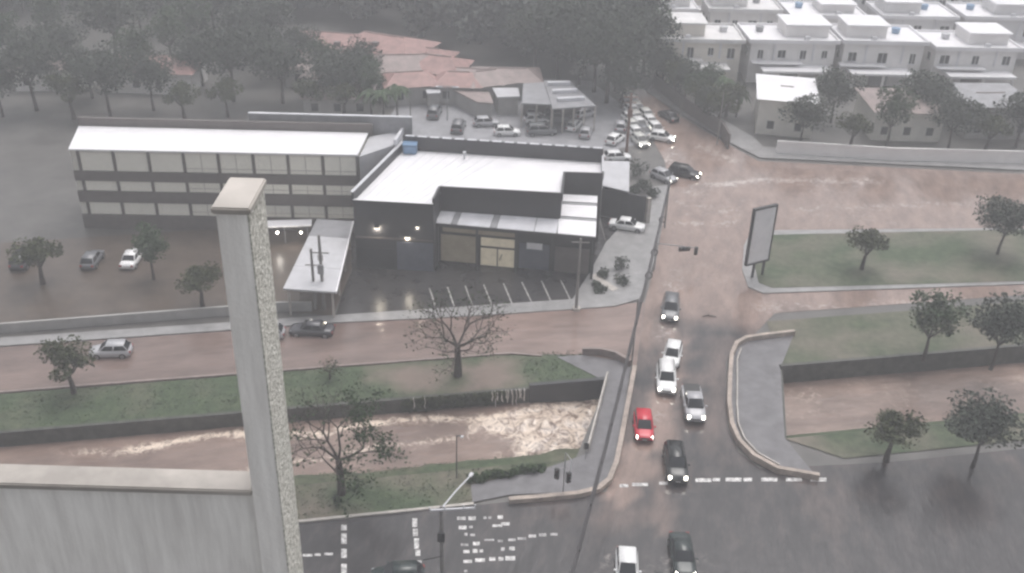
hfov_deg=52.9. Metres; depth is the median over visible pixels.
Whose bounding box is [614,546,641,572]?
car
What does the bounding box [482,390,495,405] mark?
hanging plant
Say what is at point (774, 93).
cream house
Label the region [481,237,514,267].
glass door
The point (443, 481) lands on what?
grass
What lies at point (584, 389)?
parapet wall
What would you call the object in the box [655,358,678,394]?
suv
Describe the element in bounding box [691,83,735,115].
street tree
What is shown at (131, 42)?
street tree
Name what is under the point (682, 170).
suv
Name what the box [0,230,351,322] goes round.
school court
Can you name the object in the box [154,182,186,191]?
window
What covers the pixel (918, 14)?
townhouse
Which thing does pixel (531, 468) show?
plant
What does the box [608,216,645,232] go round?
car
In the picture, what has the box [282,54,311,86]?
tiled house
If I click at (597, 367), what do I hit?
corner pavement
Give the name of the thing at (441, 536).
utility pole
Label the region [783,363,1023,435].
canal water
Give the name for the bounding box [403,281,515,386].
bare tree
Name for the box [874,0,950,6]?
townhouse
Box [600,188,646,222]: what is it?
boundary wall
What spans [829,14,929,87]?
townhouse
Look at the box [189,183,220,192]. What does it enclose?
window
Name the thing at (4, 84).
street tree
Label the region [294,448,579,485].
canal bank
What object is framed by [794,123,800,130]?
window
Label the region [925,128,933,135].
window
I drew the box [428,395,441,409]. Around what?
hanging plant
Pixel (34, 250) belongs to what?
street tree
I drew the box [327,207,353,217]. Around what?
window
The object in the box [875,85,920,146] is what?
street tree
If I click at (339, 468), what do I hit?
bank tree
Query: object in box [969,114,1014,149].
street tree
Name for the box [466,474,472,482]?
plant
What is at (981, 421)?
street tree
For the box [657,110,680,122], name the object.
car
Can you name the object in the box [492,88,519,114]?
flat shed
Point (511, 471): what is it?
plant
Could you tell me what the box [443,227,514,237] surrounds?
transom window
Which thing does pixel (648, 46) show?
street tree
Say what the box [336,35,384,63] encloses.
street tree
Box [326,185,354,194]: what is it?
window
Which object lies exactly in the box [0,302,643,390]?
flooded street
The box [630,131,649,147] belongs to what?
car
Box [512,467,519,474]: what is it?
plant
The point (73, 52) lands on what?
street tree
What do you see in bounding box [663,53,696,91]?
street tree
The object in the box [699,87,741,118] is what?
street tree
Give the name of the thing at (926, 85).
street tree
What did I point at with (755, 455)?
rounded wall
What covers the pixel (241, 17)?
street tree
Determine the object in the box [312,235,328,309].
utility pole
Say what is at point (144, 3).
street tree
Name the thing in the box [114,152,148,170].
window
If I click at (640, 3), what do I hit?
street tree
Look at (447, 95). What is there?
street lamp
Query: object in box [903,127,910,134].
window
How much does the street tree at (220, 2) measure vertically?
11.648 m
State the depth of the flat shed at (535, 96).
154.77 m
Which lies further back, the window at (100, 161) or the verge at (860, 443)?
the window at (100, 161)
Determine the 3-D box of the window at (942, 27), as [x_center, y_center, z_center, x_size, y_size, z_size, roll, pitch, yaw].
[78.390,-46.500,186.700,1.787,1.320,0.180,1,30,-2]
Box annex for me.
[602,161,629,216]
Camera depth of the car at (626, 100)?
160.74 m
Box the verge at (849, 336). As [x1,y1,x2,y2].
[767,302,1023,363]
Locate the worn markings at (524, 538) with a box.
[461,516,557,571]
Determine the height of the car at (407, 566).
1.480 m
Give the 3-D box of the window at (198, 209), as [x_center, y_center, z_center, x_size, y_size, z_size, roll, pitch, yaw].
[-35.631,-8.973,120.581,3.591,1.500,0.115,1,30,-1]
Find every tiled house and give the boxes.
[14,51,94,91]
[103,53,207,94]
[279,30,365,76]
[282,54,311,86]
[298,64,383,100]
[299,82,375,114]
[359,31,441,54]
[371,53,440,72]
[381,70,435,106]
[419,54,474,74]
[423,47,459,57]
[431,71,482,104]
[456,67,504,87]
[470,69,517,102]
[475,67,543,99]
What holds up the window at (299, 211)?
in the school building at (165, 173)
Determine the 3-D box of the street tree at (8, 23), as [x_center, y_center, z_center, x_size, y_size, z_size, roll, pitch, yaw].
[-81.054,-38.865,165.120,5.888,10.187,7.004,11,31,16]
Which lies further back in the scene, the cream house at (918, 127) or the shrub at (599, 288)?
the cream house at (918, 127)
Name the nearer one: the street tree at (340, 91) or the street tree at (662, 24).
the street tree at (340, 91)
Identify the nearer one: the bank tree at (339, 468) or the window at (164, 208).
the bank tree at (339, 468)
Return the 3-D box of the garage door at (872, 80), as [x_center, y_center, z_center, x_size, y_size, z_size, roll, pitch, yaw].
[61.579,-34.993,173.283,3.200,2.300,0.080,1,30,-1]
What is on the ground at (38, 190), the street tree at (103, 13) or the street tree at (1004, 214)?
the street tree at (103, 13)
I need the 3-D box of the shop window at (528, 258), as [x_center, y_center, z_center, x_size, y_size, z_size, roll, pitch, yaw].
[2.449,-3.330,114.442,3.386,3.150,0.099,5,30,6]
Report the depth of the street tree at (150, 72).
150.50 m
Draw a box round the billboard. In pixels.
[744,203,778,277]
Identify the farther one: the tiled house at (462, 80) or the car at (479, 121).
the tiled house at (462, 80)
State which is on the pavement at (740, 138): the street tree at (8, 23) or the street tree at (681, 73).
the street tree at (681, 73)
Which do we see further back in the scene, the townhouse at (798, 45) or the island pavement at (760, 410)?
the townhouse at (798, 45)
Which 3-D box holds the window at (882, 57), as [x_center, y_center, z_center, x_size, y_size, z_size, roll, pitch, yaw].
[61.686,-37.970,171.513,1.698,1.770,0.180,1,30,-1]
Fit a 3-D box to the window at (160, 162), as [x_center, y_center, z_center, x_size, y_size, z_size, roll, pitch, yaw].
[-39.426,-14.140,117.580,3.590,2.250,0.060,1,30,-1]
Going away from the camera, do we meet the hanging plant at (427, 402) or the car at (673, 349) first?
the hanging plant at (427, 402)
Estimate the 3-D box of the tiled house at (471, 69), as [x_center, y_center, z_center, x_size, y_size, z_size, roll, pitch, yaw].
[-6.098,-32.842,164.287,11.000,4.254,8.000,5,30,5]
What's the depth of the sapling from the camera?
95.40 m
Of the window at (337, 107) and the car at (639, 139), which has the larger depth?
the window at (337, 107)
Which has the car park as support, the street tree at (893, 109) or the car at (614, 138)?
the car at (614, 138)
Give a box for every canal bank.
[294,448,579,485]
[787,413,1023,437]
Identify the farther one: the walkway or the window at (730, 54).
the window at (730, 54)
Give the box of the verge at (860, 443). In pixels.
[785,415,1023,457]
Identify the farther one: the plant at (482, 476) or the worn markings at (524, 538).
the plant at (482, 476)
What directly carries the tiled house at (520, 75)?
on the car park
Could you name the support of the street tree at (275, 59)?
on the ground at (38, 190)
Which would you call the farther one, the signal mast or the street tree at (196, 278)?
the signal mast
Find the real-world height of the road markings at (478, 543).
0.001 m
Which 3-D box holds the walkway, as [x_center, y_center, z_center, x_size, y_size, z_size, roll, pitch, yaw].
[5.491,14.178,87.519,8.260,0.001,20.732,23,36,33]
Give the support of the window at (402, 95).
in the tiled house at (416, 82)
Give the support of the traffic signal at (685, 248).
attached to the signal mast
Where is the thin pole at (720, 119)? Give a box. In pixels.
[716,92,723,143]
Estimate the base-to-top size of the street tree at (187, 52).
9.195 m
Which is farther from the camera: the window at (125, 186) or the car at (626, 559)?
the window at (125, 186)
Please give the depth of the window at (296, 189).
119.39 m
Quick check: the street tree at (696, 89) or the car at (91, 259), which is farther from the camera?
the street tree at (696, 89)
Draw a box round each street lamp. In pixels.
[436,86,458,119]
[456,435,462,477]
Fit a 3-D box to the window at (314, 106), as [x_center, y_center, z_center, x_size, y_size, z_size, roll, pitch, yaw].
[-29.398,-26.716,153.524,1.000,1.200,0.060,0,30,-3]
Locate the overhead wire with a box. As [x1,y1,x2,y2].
[299,510,427,527]
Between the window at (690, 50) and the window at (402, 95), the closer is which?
the window at (402, 95)
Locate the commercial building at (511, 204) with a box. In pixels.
[350,135,603,278]
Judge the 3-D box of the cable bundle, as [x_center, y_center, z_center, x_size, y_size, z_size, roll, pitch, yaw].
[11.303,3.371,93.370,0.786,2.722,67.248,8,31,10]
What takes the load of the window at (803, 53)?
in the townhouse at (798, 45)
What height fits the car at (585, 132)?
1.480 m
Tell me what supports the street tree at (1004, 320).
on the verge at (849, 336)
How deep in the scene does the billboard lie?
112.37 m
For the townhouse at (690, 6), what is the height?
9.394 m
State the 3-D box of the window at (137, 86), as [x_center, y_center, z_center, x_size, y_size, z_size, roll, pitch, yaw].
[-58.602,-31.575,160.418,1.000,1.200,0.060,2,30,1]
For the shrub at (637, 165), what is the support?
on the ground at (38, 190)
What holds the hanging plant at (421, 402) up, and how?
hanging from the retaining wall at (63, 433)
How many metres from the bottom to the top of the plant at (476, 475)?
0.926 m
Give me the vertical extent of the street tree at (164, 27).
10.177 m
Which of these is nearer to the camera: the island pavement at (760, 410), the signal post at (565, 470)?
the signal post at (565, 470)
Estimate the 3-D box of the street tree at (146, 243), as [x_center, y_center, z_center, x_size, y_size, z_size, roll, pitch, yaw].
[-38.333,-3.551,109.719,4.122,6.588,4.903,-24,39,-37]
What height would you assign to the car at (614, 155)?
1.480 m
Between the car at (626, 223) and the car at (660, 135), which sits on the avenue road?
the car at (660, 135)
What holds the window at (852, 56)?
in the townhouse at (877, 50)
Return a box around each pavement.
[0,185,666,346]
[558,355,630,391]
[647,84,1023,169]
[732,335,811,470]
[742,228,1023,293]
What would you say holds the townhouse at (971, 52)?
on the ground at (38, 190)
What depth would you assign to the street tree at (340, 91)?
151.84 m
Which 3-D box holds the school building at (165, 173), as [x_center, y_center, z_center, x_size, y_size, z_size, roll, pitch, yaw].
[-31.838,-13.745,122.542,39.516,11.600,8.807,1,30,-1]
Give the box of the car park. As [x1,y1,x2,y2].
[391,79,635,149]
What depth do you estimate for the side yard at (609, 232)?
124.69 m
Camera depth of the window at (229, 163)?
117.72 m
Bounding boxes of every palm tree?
[353,88,381,114]
[370,89,394,114]
[382,83,412,114]
[713,75,735,89]
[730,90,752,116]
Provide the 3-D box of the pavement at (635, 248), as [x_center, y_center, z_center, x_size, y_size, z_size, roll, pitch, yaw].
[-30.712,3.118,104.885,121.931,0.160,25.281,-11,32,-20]
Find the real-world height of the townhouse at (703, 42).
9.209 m
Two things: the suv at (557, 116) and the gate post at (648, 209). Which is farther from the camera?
the suv at (557, 116)
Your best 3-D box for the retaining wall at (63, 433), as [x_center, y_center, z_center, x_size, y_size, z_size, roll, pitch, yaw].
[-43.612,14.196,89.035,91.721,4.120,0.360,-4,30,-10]
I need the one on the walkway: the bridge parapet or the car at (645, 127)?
the bridge parapet
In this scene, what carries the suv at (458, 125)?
on the car park
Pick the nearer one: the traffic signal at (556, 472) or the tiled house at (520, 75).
the traffic signal at (556, 472)
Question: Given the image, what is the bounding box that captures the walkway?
[471,382,626,501]
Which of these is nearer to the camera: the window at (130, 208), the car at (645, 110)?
the window at (130, 208)
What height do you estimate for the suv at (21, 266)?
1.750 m
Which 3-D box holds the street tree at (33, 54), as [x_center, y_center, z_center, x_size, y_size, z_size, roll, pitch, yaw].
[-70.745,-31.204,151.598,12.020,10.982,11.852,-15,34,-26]
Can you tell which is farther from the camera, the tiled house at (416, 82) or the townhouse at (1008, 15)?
the townhouse at (1008, 15)
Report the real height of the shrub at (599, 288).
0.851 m
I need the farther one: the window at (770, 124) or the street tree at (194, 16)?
the street tree at (194, 16)
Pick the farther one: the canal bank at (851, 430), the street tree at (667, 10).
the street tree at (667, 10)
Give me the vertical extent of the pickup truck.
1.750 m
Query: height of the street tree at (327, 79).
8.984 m
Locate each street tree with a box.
[0,10,19,72]
[0,18,47,46]
[0,33,73,110]
[0,55,27,116]
[6,236,64,284]
[24,16,89,59]
[33,334,96,393]
[41,71,90,120]
[60,43,104,98]
[65,0,148,50]
[70,40,140,116]
[109,24,155,57]
[117,48,176,110]
[128,0,166,36]
[131,220,170,279]
[149,4,189,54]
[161,79,200,118]
[168,30,216,85]
[169,0,216,34]
[174,260,223,306]
[178,0,237,30]
[188,19,268,101]
[205,74,244,117]
[212,1,271,61]
[230,0,295,31]
[241,18,287,79]
[244,39,317,103]
[278,23,320,50]
[290,78,324,100]
[301,55,361,89]
[304,36,336,66]
[312,46,383,84]
[324,82,360,113]
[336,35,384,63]
[353,54,386,89]
[502,0,565,66]
[527,10,576,78]
[537,0,628,84]
[549,0,628,66]
[559,15,609,92]
[564,8,650,103]
[596,0,671,67]
[596,14,658,92]
[599,59,652,107]
[604,0,634,73]
[613,0,684,76]
[627,4,672,73]
[659,59,693,88]
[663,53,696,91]
[666,61,713,96]
[682,70,710,102]
[684,80,717,99]
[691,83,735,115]
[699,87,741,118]
[701,62,725,83]
[717,81,748,117]
[777,92,837,141]
[814,64,868,122]
[834,111,874,144]
[844,225,889,269]
[864,408,929,462]
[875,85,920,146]
[896,67,963,103]
[909,288,968,361]
[925,89,991,148]
[942,387,1023,468]
[962,290,1023,370]
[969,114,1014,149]
[972,192,1023,254]
[991,90,1023,147]
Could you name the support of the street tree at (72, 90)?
on the ground at (38, 190)
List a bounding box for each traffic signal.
[554,467,559,479]
[566,471,571,482]
[678,246,689,251]
[694,246,697,254]
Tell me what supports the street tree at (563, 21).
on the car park
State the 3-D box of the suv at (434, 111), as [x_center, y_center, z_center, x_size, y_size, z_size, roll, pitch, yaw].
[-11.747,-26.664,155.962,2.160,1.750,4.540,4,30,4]
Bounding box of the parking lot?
[336,225,605,314]
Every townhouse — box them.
[654,12,745,82]
[658,0,698,12]
[694,0,701,12]
[701,0,783,24]
[736,14,840,83]
[777,0,866,29]
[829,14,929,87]
[853,0,873,12]
[865,0,959,29]
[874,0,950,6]
[915,22,1023,85]
[945,0,1023,58]
[951,0,981,1]
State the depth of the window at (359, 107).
153.87 m
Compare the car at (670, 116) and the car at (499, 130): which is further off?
the car at (670, 116)
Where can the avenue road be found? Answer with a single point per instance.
(955, 513)
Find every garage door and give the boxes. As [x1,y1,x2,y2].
[780,73,797,76]
[867,76,887,84]
[960,79,979,82]
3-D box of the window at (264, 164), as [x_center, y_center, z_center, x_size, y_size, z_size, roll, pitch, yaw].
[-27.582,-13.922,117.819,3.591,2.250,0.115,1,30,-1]
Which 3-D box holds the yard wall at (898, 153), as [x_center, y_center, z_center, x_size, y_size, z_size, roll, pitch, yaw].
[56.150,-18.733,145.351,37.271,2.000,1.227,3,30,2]
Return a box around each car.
[79,250,104,268]
[89,339,133,359]
[119,248,142,268]
[278,322,285,338]
[289,319,335,337]
[370,560,424,572]
[472,115,499,127]
[493,124,520,136]
[523,112,548,123]
[526,109,535,112]
[565,119,582,131]
[574,108,596,119]
[579,125,592,138]
[603,149,631,160]
[605,132,624,145]
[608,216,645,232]
[614,119,625,132]
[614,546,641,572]
[619,97,632,105]
[620,89,636,97]
[621,111,635,119]
[623,103,638,110]
[625,118,637,127]
[626,124,644,134]
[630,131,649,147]
[632,100,643,108]
[632,116,647,125]
[633,109,642,116]
[633,408,655,441]
[637,123,651,138]
[639,107,654,115]
[643,113,658,122]
[647,120,663,130]
[648,129,675,143]
[649,166,677,183]
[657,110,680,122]
[662,339,682,367]
[668,531,697,572]
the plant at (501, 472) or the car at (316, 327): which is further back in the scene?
the car at (316, 327)
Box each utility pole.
[305,248,317,309]
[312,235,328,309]
[423,472,475,572]
[572,238,588,310]
[624,93,638,151]
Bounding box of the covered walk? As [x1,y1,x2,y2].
[283,219,353,317]
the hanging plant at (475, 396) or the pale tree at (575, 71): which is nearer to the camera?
the hanging plant at (475, 396)
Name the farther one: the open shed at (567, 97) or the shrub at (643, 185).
the open shed at (567, 97)
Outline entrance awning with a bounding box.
[267,219,311,242]
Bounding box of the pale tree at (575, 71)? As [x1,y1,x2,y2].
[569,59,586,87]
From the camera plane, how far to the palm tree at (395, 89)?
149.90 m
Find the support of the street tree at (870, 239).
on the corner lawn at (835, 259)
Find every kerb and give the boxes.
[0,352,541,393]
[298,502,473,522]
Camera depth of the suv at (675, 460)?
84.93 m
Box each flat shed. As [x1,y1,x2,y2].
[425,88,440,107]
[454,90,493,117]
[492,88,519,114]
[520,82,551,126]
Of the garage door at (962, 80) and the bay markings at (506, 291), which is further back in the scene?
the garage door at (962, 80)
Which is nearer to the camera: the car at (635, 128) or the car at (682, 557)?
the car at (682, 557)
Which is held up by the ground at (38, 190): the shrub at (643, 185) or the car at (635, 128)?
the shrub at (643, 185)
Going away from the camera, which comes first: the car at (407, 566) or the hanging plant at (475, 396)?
the car at (407, 566)
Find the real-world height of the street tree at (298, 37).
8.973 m
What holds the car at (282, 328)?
on the flooded street
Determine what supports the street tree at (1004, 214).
on the corner lawn at (835, 259)
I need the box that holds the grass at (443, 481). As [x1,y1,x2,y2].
[295,459,569,519]
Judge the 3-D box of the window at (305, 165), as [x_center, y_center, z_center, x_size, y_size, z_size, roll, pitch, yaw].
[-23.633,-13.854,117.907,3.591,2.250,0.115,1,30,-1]
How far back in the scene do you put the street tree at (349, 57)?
154.35 m
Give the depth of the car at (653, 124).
151.96 m
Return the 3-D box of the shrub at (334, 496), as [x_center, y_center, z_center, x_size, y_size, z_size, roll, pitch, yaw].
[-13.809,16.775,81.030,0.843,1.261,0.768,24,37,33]
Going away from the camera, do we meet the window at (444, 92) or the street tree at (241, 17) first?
the window at (444, 92)
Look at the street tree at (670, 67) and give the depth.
161.90 m
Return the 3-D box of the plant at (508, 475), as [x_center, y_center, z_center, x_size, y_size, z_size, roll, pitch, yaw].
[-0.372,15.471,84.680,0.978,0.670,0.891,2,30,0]
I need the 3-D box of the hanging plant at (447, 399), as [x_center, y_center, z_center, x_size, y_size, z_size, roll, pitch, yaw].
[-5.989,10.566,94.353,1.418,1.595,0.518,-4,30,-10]
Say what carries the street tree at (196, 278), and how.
on the school court
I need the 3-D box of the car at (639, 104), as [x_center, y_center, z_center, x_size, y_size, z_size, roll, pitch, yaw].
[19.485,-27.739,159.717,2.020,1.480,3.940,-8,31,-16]
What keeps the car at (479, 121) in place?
on the car park
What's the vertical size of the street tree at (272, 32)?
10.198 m
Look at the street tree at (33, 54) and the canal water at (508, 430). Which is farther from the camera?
the street tree at (33, 54)
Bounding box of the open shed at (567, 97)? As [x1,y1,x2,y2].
[544,80,595,132]
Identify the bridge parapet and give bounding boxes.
[587,372,607,451]
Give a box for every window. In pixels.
[79,152,113,170]
[85,181,117,190]
[89,202,121,213]
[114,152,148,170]
[120,181,151,190]
[123,203,155,214]
[132,80,139,87]
[149,153,183,171]
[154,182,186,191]
[157,203,189,214]
[184,154,217,172]
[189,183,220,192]
[192,204,215,215]
[219,155,252,173]
[254,155,286,173]
[264,184,288,193]
[266,205,290,216]
[289,156,321,174]
[292,185,322,194]
[294,206,324,217]
[311,103,317,110]
[324,157,355,175]
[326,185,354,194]
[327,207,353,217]
[334,104,340,110]
[356,104,362,110]
[398,92,403,99]
[441,234,475,262]
[443,91,448,98]
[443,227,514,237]
[519,242,549,269]
[687,48,693,57]
[707,48,713,55]
[726,48,734,58]
[756,50,762,58]
[766,121,773,128]
[777,50,785,58]
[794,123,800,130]
[799,51,805,59]
[820,51,827,58]
[847,52,856,61]
[876,53,887,63]
[880,127,888,133]
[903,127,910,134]
[908,54,915,64]
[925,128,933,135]
[938,55,949,64]
[940,26,948,29]
[970,56,979,64]
[1001,57,1010,65]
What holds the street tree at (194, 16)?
on the ground at (38, 190)
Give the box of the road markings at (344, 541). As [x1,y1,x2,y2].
[303,478,826,572]
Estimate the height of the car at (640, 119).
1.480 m
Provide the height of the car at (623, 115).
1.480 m
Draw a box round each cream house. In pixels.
[754,74,818,138]
[853,87,944,141]
[942,83,1023,138]
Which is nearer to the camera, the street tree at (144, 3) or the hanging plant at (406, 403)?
the hanging plant at (406, 403)
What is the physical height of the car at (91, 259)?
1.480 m
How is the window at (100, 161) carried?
in the school building at (165, 173)
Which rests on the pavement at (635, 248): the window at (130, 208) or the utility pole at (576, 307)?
the utility pole at (576, 307)
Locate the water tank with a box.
[402,141,417,153]
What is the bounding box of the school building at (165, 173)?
[68,112,412,231]
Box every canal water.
[0,399,598,475]
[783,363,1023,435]
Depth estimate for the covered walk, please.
109.09 m
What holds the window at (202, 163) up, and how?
in the school building at (165, 173)
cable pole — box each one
[631,300,638,361]
[664,176,670,227]
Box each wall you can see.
[0,177,303,572]
[0,301,311,333]
[0,387,528,446]
[509,365,636,503]
[529,377,604,402]
[582,347,631,365]
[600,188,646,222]
[653,74,730,148]
[727,329,819,480]
[776,140,1023,163]
[779,344,1023,382]
[781,369,786,437]
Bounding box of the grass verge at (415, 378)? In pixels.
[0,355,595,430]
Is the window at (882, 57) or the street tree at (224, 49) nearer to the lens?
the street tree at (224, 49)
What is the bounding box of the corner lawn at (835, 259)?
[755,229,1023,287]
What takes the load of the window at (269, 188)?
in the school building at (165, 173)
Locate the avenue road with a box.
[299,87,1023,572]
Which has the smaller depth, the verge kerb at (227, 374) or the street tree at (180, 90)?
the verge kerb at (227, 374)
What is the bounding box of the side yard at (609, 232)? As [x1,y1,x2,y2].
[600,216,617,240]
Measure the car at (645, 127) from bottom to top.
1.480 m
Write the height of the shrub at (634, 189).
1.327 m
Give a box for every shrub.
[332,494,342,504]
[591,279,600,285]
[592,283,607,293]
[596,266,609,279]
[613,256,629,269]
[613,272,630,286]
[629,183,640,193]
[630,157,649,176]
[636,179,651,190]
[646,187,660,197]
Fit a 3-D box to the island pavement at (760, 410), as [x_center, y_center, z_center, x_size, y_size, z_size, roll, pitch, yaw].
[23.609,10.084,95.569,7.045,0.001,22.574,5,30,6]
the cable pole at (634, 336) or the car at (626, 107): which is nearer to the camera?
the cable pole at (634, 336)
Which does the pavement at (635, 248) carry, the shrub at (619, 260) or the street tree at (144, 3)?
the shrub at (619, 260)
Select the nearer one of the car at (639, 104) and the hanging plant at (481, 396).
the hanging plant at (481, 396)
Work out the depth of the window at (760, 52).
171.23 m
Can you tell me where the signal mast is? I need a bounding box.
[653,243,694,269]
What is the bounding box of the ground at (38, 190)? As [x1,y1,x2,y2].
[0,0,1023,518]
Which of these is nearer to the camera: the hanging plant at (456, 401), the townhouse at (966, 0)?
the hanging plant at (456, 401)
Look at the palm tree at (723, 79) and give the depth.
158.98 m
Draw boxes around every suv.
[8,249,32,270]
[426,104,441,119]
[450,118,466,133]
[525,122,556,136]
[542,109,571,123]
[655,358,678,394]
[660,291,680,321]
[662,440,689,483]
[668,161,700,179]
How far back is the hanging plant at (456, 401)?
94.46 m
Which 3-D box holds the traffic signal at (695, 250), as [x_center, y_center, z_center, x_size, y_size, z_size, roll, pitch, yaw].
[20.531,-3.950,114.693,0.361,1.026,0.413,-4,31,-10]
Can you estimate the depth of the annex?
127.63 m
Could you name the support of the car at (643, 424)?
on the avenue road
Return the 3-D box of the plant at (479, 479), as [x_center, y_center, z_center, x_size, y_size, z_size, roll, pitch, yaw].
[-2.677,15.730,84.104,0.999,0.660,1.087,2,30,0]
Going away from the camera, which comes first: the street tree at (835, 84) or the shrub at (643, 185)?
the shrub at (643, 185)
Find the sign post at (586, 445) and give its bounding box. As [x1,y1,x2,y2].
[584,442,588,458]
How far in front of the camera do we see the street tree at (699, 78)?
157.51 m
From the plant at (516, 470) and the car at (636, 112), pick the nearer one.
the plant at (516, 470)
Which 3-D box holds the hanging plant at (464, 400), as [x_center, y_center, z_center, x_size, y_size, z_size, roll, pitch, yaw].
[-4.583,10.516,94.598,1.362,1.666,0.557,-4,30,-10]
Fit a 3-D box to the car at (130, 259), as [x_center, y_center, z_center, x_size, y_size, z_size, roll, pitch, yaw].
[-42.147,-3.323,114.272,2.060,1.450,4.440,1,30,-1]
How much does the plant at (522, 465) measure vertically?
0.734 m
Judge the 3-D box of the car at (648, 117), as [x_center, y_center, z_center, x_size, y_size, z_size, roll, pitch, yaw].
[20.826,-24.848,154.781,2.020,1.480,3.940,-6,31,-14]
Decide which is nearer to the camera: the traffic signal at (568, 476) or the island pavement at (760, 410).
the traffic signal at (568, 476)
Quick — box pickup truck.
[680,383,707,422]
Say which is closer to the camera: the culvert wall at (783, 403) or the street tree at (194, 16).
the culvert wall at (783, 403)
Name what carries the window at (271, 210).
in the school building at (165, 173)
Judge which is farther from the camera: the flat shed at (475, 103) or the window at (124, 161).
the flat shed at (475, 103)
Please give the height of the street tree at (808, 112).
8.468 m
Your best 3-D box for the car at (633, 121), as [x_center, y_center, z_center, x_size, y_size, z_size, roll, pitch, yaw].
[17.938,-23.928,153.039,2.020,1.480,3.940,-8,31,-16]
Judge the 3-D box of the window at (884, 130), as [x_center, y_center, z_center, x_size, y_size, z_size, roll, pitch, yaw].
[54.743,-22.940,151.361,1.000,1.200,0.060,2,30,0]
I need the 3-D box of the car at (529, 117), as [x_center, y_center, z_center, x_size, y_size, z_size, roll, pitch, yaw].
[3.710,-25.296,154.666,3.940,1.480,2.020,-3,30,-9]
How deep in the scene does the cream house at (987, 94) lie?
154.09 m
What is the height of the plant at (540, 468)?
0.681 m
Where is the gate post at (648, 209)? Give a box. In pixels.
[644,197,651,222]
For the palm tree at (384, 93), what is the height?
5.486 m
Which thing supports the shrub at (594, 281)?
on the pavement at (635, 248)
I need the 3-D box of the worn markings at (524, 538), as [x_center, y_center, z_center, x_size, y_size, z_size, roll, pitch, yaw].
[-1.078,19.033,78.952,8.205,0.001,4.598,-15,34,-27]
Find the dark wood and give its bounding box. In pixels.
[177,0,571,59]
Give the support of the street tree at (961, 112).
on the ground at (38, 190)
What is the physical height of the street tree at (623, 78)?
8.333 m
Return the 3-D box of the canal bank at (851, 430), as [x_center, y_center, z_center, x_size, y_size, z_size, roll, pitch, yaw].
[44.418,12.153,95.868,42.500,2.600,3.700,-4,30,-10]
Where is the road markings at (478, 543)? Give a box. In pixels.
[457,515,514,562]
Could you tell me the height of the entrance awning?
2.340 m
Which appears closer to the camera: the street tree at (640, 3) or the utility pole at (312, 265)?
the utility pole at (312, 265)
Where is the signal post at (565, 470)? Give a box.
[560,452,571,491]
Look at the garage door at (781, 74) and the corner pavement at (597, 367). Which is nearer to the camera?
the corner pavement at (597, 367)
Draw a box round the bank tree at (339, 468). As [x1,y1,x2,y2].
[287,375,410,520]
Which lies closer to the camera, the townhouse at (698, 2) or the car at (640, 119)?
the car at (640, 119)
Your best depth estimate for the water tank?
121.64 m
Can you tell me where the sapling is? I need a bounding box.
[313,357,342,379]
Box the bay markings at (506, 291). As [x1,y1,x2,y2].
[429,280,570,305]
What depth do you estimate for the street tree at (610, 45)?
156.20 m
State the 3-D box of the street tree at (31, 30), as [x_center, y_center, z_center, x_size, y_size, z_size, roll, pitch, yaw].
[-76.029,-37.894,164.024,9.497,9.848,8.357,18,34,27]
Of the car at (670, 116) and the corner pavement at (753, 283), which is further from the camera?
the car at (670, 116)
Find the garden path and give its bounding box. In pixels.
[589,274,617,290]
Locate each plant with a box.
[401,398,413,412]
[413,396,425,411]
[425,396,437,412]
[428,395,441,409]
[440,394,453,408]
[451,393,464,408]
[456,393,468,407]
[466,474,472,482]
[467,392,479,407]
[468,471,478,480]
[473,475,484,482]
[478,391,491,405]
[480,471,488,480]
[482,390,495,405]
[489,468,499,478]
[493,468,504,478]
[495,390,507,404]
[503,470,512,478]
[507,468,513,476]
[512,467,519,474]
[519,463,528,473]
[525,463,537,472]
[535,465,543,472]
[536,463,546,471]
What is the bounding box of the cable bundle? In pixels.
[570,180,671,572]
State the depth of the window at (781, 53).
171.27 m
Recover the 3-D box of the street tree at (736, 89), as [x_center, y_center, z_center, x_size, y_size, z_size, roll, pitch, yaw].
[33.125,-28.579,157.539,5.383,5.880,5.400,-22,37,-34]
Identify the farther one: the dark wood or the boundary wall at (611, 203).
the dark wood
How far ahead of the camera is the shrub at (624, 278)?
112.84 m
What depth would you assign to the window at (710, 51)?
171.44 m
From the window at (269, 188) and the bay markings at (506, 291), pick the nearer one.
the bay markings at (506, 291)
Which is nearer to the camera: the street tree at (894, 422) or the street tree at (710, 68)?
the street tree at (894, 422)
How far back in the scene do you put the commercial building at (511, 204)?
114.13 m

